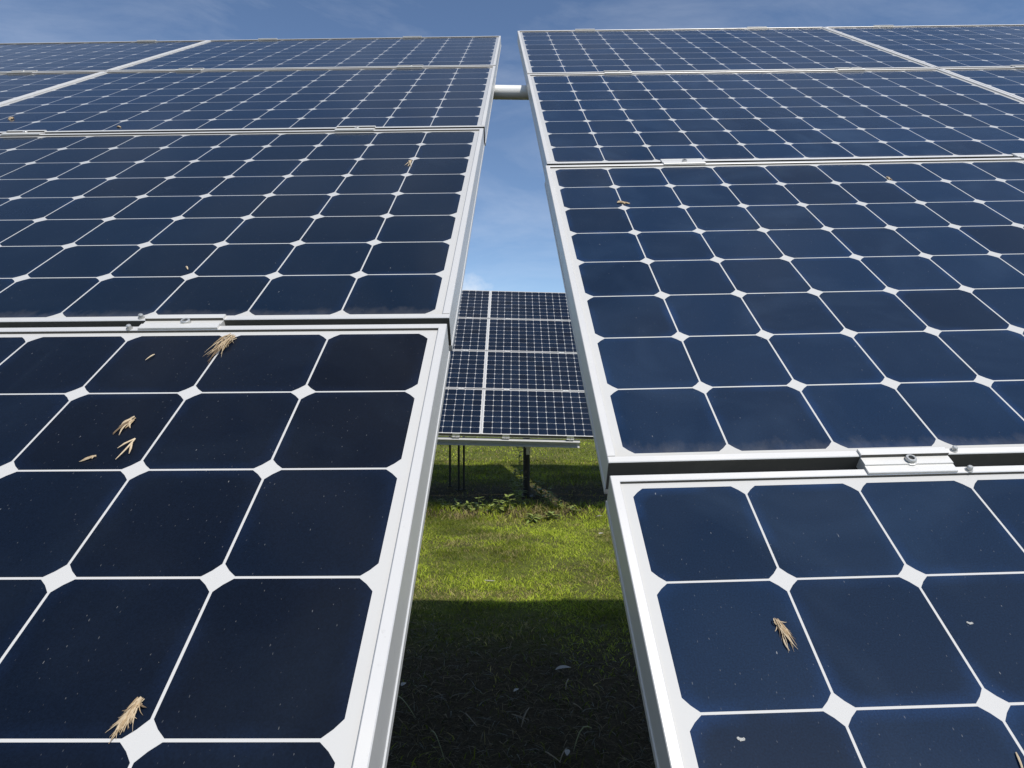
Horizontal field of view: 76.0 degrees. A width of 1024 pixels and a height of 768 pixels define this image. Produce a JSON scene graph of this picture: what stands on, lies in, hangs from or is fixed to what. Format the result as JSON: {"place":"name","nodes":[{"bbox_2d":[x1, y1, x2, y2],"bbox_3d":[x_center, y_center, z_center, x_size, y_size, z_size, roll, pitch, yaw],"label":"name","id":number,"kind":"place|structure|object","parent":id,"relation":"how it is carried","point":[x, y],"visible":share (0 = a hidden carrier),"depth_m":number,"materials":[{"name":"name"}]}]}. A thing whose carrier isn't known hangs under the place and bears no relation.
{"place":"outdoors","nodes":[
{"label":"outdoors","id":0,"kind":"place"},
{"bbox_2d":[0,0,1023,323],"label":"sky","id":1,"kind":"structure","parent":0,"point":[512,245],"materials":[{"name":"blue"}]},
{"bbox_2d":[386,412,655,767],"bbox_3d":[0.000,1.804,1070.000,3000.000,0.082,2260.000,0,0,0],"label":"ground","id":2,"kind":"structure","parent":0,"point":[570,721],"depth_m":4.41,"materials":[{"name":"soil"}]},
{"bbox_2d":[448,436,451,486],"bbox_3d":[-1.099,0.398,11.600,0.072,3.029,0.072,0,0,0],"label":"post","id":3,"kind":"object","parent":2,"relation":"on","point":[449,485],"visible":0.09,"depth_m":11.58,"materials":[{"name":"metal"}]},
{"bbox_2d":[450,498,461,509],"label":"weed","id":4,"kind":"object","parent":2,"relation":"on","point":[456,504],"visible":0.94,"depth_m":9.45,"materials":[{"name":"green plant"}]},
{"bbox_2d":[456,445,460,490],"bbox_3d":[-0.919,0.513,11.300,0.072,2.836,0.072,0,0,0],"label":"post","id":5,"kind":"object","parent":2,"relation":"on","point":[458,489],"visible":0.09,"depth_m":11.28,"materials":[{"name":"metal"}]},
{"bbox_2d":[462,436,465,489],"bbox_3d":[-0.834,0.495,11.350,0.072,2.871,0.072,0,0,0],"label":"post","id":6,"kind":"object","parent":2,"relation":"on","point":[463,467],"visible":0.1,"depth_m":11.33,"materials":[{"name":"metal"}]},
{"bbox_2d":[462,501,473,511],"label":"weed","id":7,"kind":"object","parent":2,"relation":"on","point":[467,505],"visible":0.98,"depth_m":9.21,"materials":[{"name":"green plant"}]},
{"bbox_2d":[471,497,484,511],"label":"weed","id":8,"kind":"object","parent":2,"relation":"on","point":[478,505],"visible":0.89,"depth_m":9.41,"materials":[{"name":"green plant"}]},
{"bbox_2d":[481,503,495,513],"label":"weed","id":9,"kind":"object","parent":2,"relation":"on","point":[491,506],"visible":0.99,"depth_m":9.15,"materials":[{"name":"green plant"}]},
{"bbox_2d":[493,499,503,514],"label":"weed","id":10,"kind":"object","parent":2,"relation":"on","point":[498,506],"visible":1,"depth_m":9.13,"materials":[{"name":"green plant"}]},
{"bbox_2d":[498,494,516,509],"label":"weed","id":11,"kind":"object","parent":2,"relation":"on","point":[507,501],"visible":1,"depth_m":9.26,"materials":[{"name":"green plant"}]},
{"bbox_2d":[507,470,521,503],"bbox_3d":[0.047,1.559,9.817,0.302,0.529,0.280,0,0,42],"label":"weed","id":12,"kind":"object","parent":2,"relation":"on","point":[514,492],"visible":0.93,"depth_m":9.82,"materials":[{"name":"green plant"}]},
{"bbox_2d":[509,469,523,496],"bbox_3d":[0.068,1.541,9.991,0.249,0.563,0.247,0,0,0],"label":"weed","id":13,"kind":"object","parent":2,"relation":"on","point":[514,485],"visible":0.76,"depth_m":9.99,"materials":[{"name":"green plant"}]},
{"bbox_2d":[513,490,527,506],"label":"weed","id":14,"kind":"object","parent":2,"relation":"on","point":[520,500],"visible":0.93,"depth_m":9.55,"materials":[{"name":"green plant"}]},
{"bbox_2d":[515,447,526,497],"bbox_3d":[0.127,1.383,10.214,0.246,0.877,0.208,0,0,40],"label":"weed","id":15,"kind":"object","parent":2,"relation":"on","point":[521,479],"visible":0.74,"depth_m":10.20,"materials":[{"name":"green plant"}]},
{"bbox_2d":[520,438,532,497],"bbox_3d":[0.235,0.761,10.600,0.209,2.319,0.210,0,0,0],"label":"post","id":16,"kind":"object","parent":2,"relation":"on","point":[526,466],"visible":0.45,"depth_m":10.55,"materials":[{"name":"metal"}]},
{"bbox_2d":[525,513,541,522],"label":"weed","id":17,"kind":"object","parent":2,"relation":"on","point":[534,518],"visible":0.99,"depth_m":8.68,"materials":[{"name":"green plant"}]},
{"bbox_2d":[530,480,539,493],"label":"weed","id":18,"kind":"object","parent":2,"relation":"on","point":[535,487],"visible":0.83,"depth_m":10.70,"materials":[{"name":"green plant"}]},
{"bbox_2d":[536,480,546,497],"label":"weed","id":19,"kind":"object","parent":2,"relation":"on","point":[540,491],"visible":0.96,"depth_m":10.19,"materials":[{"name":"green plant"}]},
{"bbox_2d":[541,486,554,500],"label":"weed","id":20,"kind":"object","parent":2,"relation":"on","point":[547,494],"visible":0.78,"depth_m":10.03,"materials":[{"name":"green plant"}]},
{"bbox_2d":[544,491,557,503],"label":"weed","id":21,"kind":"object","parent":2,"relation":"on","point":[551,497],"visible":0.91,"depth_m":9.82,"materials":[{"name":"green plant"}]},
{"bbox_2d":[544,511,561,519],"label":"weed","id":22,"kind":"object","parent":2,"relation":"on","point":[549,515],"visible":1,"depth_m":8.82,"materials":[{"name":"green plant"}]},
{"bbox_2d":[553,497,563,506],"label":"weed","id":23,"kind":"object","parent":2,"relation":"on","point":[558,503],"visible":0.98,"depth_m":9.50,"materials":[{"name":"green plant"}]},
{"bbox_2d":[556,665,568,669],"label":"fallen leaf","id":24,"kind":"object","parent":2,"relation":"on","point":[561,666],"visible":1,"depth_m":4.04,"materials":[{"name":"grey plant"}]},
{"bbox_2d":[573,726,591,751],"bbox_3d":[0.348,1.740,3.253,0.011,0.053,0.241,0,0,28],"label":"dry stalk","id":25,"kind":"object","parent":2,"relation":"on","point":[578,735],"visible":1,"depth_m":3.22,"materials":[{"name":"plant"}]},
{"bbox_3d":[1.691,0.124,0.824,3.040,0.039,0.050,-1,36,-1],"label":"purlin","id":26,"kind":"object","parent":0,"visible":0},
{"bbox_2d":[605,465,1023,767],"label":"solar panel","id":27,"kind":"object","parent":26,"relation":"on","point":[875,592],"visible":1,"depth_m":0.60,"materials":[{"name":"glass"}]},
{"bbox_2d":[773,618,796,651],"bbox_3d":[0.244,0.222,0.583,0.018,0.004,0.033,-12,38,-15],"label":"dry tuft","id":28,"kind":"object","parent":27,"relation":"on","point":[785,631],"visible":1,"depth_m":0.59,"materials":[{"name":"plant"}]},
{"bbox_2d":[856,447,957,474],"bbox_3d":[0.454,0.092,0.755,0.102,0.019,0.034,-1,36,-1],"label":"seam clamp","id":29,"kind":"object","parent":27,"relation":"attached to","point":[906,460],"visible":1,"depth_m":0.75,"materials":[{"name":"metal"}]},
{"bbox_2d":[1015,752,1022,767],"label":"dry straw","id":30,"kind":"object","parent":27,"relation":"on","point":[1019,760],"visible":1,"depth_m":0.50,"materials":[{"name":"beige plant"}]},
{"label":"purlin","id":31,"kind":"object","parent":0,"visible":0},
{"bbox_2d":[545,158,1023,493],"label":"solar panel","id":32,"kind":"object","parent":31,"relation":"on","point":[731,317],"visible":1,"depth_m":1.04,"materials":[{"name":"glass"}]},
{"bbox_2d":[660,158,705,164],"bbox_3d":[0.419,-0.543,1.608,0.102,0.015,0.040,-1,36,-1],"label":"seam clamp","id":33,"kind":"object","parent":32,"relation":"attached to","point":[682,161],"visible":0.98,"depth_m":1.60,"materials":[{"name":"metal"}]},
{"bbox_2d":[1012,153,1023,158],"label":"seam clamp","id":34,"kind":"object","parent":32,"relation":"attached to","point":[1018,155],"visible":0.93,"depth_m":1.63,"materials":[{"name":"metal"}]},
{"bbox_2d":[939,67,1023,99],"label":"solar panel","id":35,"kind":"object","parent":31,"relation":"on","point":[1009,80],"visible":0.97,"depth_m":2.37,"materials":[{"name":"blue glass"}]},
{"bbox_2d":[1010,65,1023,67],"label":"seam clamp","id":36,"kind":"object","parent":35,"relation":"attached to","point":[1018,66],"visible":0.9,"depth_m":2.48,"materials":[{"name":"metal"}]},
{"bbox_3d":[1.636,-1.140,2.534,3.040,0.039,0.050,-1,36,-1],"label":"purlin","id":37,"kind":"object","parent":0,"visible":0},
{"bbox_2d":[493,85,528,99],"bbox_3d":[0.182,-1.137,2.559,2.902,0.123,0.053,0,0,1],"label":"support pipe","id":38,"kind":"object","parent":37,"relation":"attached to","point":[510,92],"depth_m":2.54,"materials":[{"name":"silver metal"}]},
{"bbox_2d":[517,27,935,85],"bbox_3d":[0.822,-1.475,2.916,1.561,0.051,1.048,-1,36,-1],"label":"solar panel","id":39,"kind":"object","parent":38,"relation":"on","point":[680,50],"visible":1,"depth_m":2.83,"materials":[{"name":"blue glass"}]},
{"label":"purlin","id":40,"kind":"object","parent":38,"relation":"on","visible":0},
{"bbox_2d":[0,40,207,72],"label":"solar panel","id":41,"kind":"object","parent":40,"relation":"on","point":[71,56],"visible":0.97,"depth_m":3.11,"materials":[{"name":"blue glass"}]},
{"bbox_2d":[108,36,500,75],"bbox_3d":[-0.842,-1.536,3.072,1.561,0.052,1.048,0,34,1],"label":"solar panel","id":42,"kind":"object","parent":40,"relation":"on","point":[341,53],"visible":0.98,"depth_m":2.99,"materials":[{"name":"blue glass"}]},
{"bbox_2d":[527,68,1023,175],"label":"solar panel","id":43,"kind":"object","parent":37,"relation":"on","point":[734,116],"visible":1,"depth_m":1.96,"materials":[{"name":"blue glass"}]},
{"bbox_2d":[603,70,631,72],"bbox_3d":[0.397,-1.171,2.467,0.102,0.016,0.034,-1,36,-1],"label":"seam clamp","id":44,"kind":"object","parent":43,"relation":"attached to","point":[624,71],"visible":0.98,"depth_m":2.47,"materials":[{"name":"metal"}]},
{"bbox_2d":[835,67,864,69],"bbox_3d":[1.279,-1.191,2.482,0.102,0.016,0.034,-1,36,-1],"label":"seam clamp","id":45,"kind":"object","parent":43,"relation":"attached to","point":[848,68],"visible":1,"depth_m":2.48,"materials":[{"name":"metal"}]},
{"bbox_2d":[825,24,1023,67],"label":"solar panel","id":46,"kind":"object","parent":37,"relation":"on","point":[966,46],"visible":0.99,"depth_m":2.96,"materials":[{"name":"blue glass"}]},
{"label":"rail","id":47,"kind":"object","parent":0,"visible":0},
{"bbox_2d":[502,434,509,437],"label":"end clamp","id":48,"kind":"object","parent":47,"relation":"attached to","point":[505,435],"visible":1,"depth_m":8.91,"materials":[{"name":"metal"}]},
{"bbox_2d":[437,437,579,447],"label":"channel beam","id":49,"kind":"structure","parent":47,"relation":"attached to","point":[513,442],"depth_m":8.98,"materials":[{"name":"silver metal"}]},
{"label":"rail","id":50,"kind":"object","parent":49,"relation":"attached to","visible":0},
{"bbox_2d":[438,388,483,436],"bbox_3d":[-1.202,0.378,9.340,1.561,0.052,1.048,1,35,-1],"label":"solar panel","id":51,"kind":"object","parent":50,"relation":"attached to","point":[462,411],"visible":0.29,"depth_m":9.28,"materials":[{"name":"blue glass"}]},
{"bbox_2d":[446,350,485,388],"bbox_3d":[-1.198,-0.234,10.207,1.561,0.051,1.048,1,35,-1],"label":"solar panel","id":52,"kind":"object","parent":50,"relation":"attached to","point":[466,369],"visible":0.37,"depth_m":10.17,"materials":[{"name":"blue glass"}]},
{"bbox_2d":[453,318,488,352],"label":"solar panel","id":53,"kind":"object","parent":50,"relation":"on","point":[471,334],"visible":0.27,"depth_m":11.04,"materials":[{"name":"blue glass"}]},
{"label":"rail","id":54,"kind":"object","parent":49,"relation":"attached to","visible":0},
{"bbox_2d":[452,433,459,436],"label":"end clamp","id":55,"kind":"object","parent":54,"relation":"attached to","point":[455,434],"visible":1,"depth_m":8.91,"materials":[{"name":"metal"}]},
{"bbox_2d":[458,290,490,318],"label":"solar panel","id":56,"kind":"object","parent":54,"relation":"on","point":[474,303],"visible":0.39,"depth_m":11.91,"materials":[{"name":"blue glass"}]},
{"label":"rail","id":57,"kind":"object","parent":49,"relation":"attached to","visible":0},
{"bbox_2d":[567,435,573,439],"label":"end clamp","id":58,"kind":"object","parent":57,"relation":"attached to","point":[569,437],"visible":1,"depth_m":8.93,"materials":[{"name":"metal"}]},
{"bbox_2d":[489,291,570,320],"bbox_3d":[0.374,-1.421,11.961,1.561,0.052,1.048,1,35,-1],"label":"solar panel","id":59,"kind":"object","parent":47,"relation":"attached to","point":[530,305],"visible":0.91,"depth_m":11.92,"materials":[{"name":"blue glass"}]},
{"bbox_2d":[487,319,576,352],"bbox_3d":[0.370,-0.808,11.094,1.561,0.051,1.048,1,35,-1],"label":"solar panel","id":60,"kind":"object","parent":47,"relation":"attached to","point":[525,335],"visible":0.92,"depth_m":11.05,"materials":[{"name":"blue glass"}]},
{"bbox_2d":[484,351,583,391],"bbox_3d":[0.365,-0.196,10.226,1.561,0.050,1.048,1,35,-1],"label":"solar panel","id":61,"kind":"object","parent":47,"relation":"attached to","point":[543,371],"visible":0.94,"depth_m":10.18,"materials":[{"name":"blue glass"}]},
{"bbox_2d":[481,389,593,438],"bbox_3d":[0.360,0.417,9.359,1.561,0.050,1.048,1,35,-1],"label":"solar panel","id":62,"kind":"object","parent":47,"relation":"attached to","point":[537,414],"visible":0.92,"depth_m":9.29,"materials":[{"name":"blue glass"}]},
{"bbox_3d":[-1.662,-0.007,0.910,3.040,0.039,0.050,0,35,1],"label":"purlin","id":63,"kind":"object","parent":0,"visible":0},
{"bbox_2d":[0,324,449,767],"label":"solar panel","id":64,"kind":"object","parent":63,"relation":"on","point":[216,566],"visible":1,"depth_m":0.55,"materials":[{"name":"glass"}]},
{"bbox_2d":[79,455,95,461],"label":"dry tuft","id":65,"kind":"object","parent":64,"relation":"on","point":[89,457],"visible":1,"depth_m":0.64,"materials":[{"name":"plant"}]},
{"bbox_2d":[113,416,135,433],"bbox_3d":[-0.399,0.043,0.676,0.014,0.005,0.030,11,37,18],"label":"dry tuft","id":66,"kind":"object","parent":64,"relation":"on","point":[129,421],"visible":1,"depth_m":0.68,"materials":[{"name":"plant"}]},
{"bbox_2d":[115,438,135,459],"bbox_3d":[-0.382,0.064,0.647,0.017,0.003,0.032,3,35,7],"label":"dry straw","id":67,"kind":"object","parent":64,"relation":"on","point":[130,445],"visible":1,"depth_m":0.65,"materials":[{"name":"beige plant"}]},
{"bbox_2d":[105,696,146,742],"bbox_3d":[-0.248,0.216,0.422,0.017,0.004,0.031,9,36,13],"label":"dry tuft","id":68,"kind":"object","parent":64,"relation":"on","point":[129,712],"visible":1,"depth_m":0.42,"materials":[{"name":"plant"}]},
{"bbox_2d":[205,333,235,361],"bbox_3d":[-0.359,-0.045,0.799,0.031,0.008,0.064,8,36,13],"label":"dry tuft","id":69,"kind":"object","parent":64,"relation":"on","point":[226,341],"visible":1,"depth_m":0.80,"materials":[{"name":"plant"}]},
{"bbox_2d":[0,128,484,350],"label":"solar panel","id":70,"kind":"object","parent":63,"relation":"on","point":[312,227],"visible":1,"depth_m":1.15,"materials":[{"name":"glass"}]},
{"bbox_2d":[1,130,46,134],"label":"seam clamp","id":71,"kind":"object","parent":70,"relation":"attached to","point":[24,132],"visible":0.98,"depth_m":1.74,"materials":[{"name":"metal"}]},
{"bbox_2d":[138,314,225,329],"bbox_3d":[-0.426,-0.077,0.850,0.102,0.016,0.032,-1,35,1],"label":"seam clamp","id":72,"kind":"object","parent":70,"relation":"attached to","point":[186,321],"visible":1,"depth_m":0.85,"materials":[{"name":"metal"}]},
{"bbox_2d":[335,126,375,130],"bbox_3d":[-0.413,-0.670,1.728,0.102,0.015,0.034,0,34,1],"label":"seam clamp","id":73,"kind":"object","parent":70,"relation":"attached to","point":[347,128],"visible":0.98,"depth_m":1.72,"materials":[{"name":"metal"}]},
{"bbox_3d":[-1.653,-0.600,1.787,3.040,0.039,0.050,0,34,1],"label":"purlin","id":74,"kind":"object","parent":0,"visible":0},
{"bbox_2d":[0,71,104,102],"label":"solar panel","id":75,"kind":"object","parent":74,"relation":"on","point":[15,85],"visible":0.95,"depth_m":2.46,"materials":[{"name":"blue glass"}]},
{"bbox_2d":[7,70,37,72],"bbox_3d":[-1.965,-1.250,2.631,0.102,0.015,0.038,0,34,1],"label":"seam clamp","id":76,"kind":"object","parent":75,"relation":"attached to","point":[26,71],"visible":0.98,"depth_m":2.62,"materials":[{"name":"metal"}]},
{"bbox_2d":[0,66,495,145],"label":"solar panel","id":77,"kind":"object","parent":74,"relation":"on","point":[442,97],"visible":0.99,"depth_m":2.08,"materials":[{"name":"blue glass"}]},
{"bbox_2d":[175,68,203,70],"bbox_3d":[-1.288,-1.256,2.622,0.102,0.015,0.038,0,34,1],"label":"seam clamp","id":78,"kind":"object","parent":77,"relation":"attached to","point":[178,69],"visible":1,"depth_m":2.61,"materials":[{"name":"metal"}]},
{"bbox_2d":[397,65,422,66],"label":"seam clamp","id":79,"kind":"object","parent":77,"relation":"attached to","point":[409,65],"visible":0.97,"depth_m":2.60,"materials":[{"name":"metal"}]}
]}

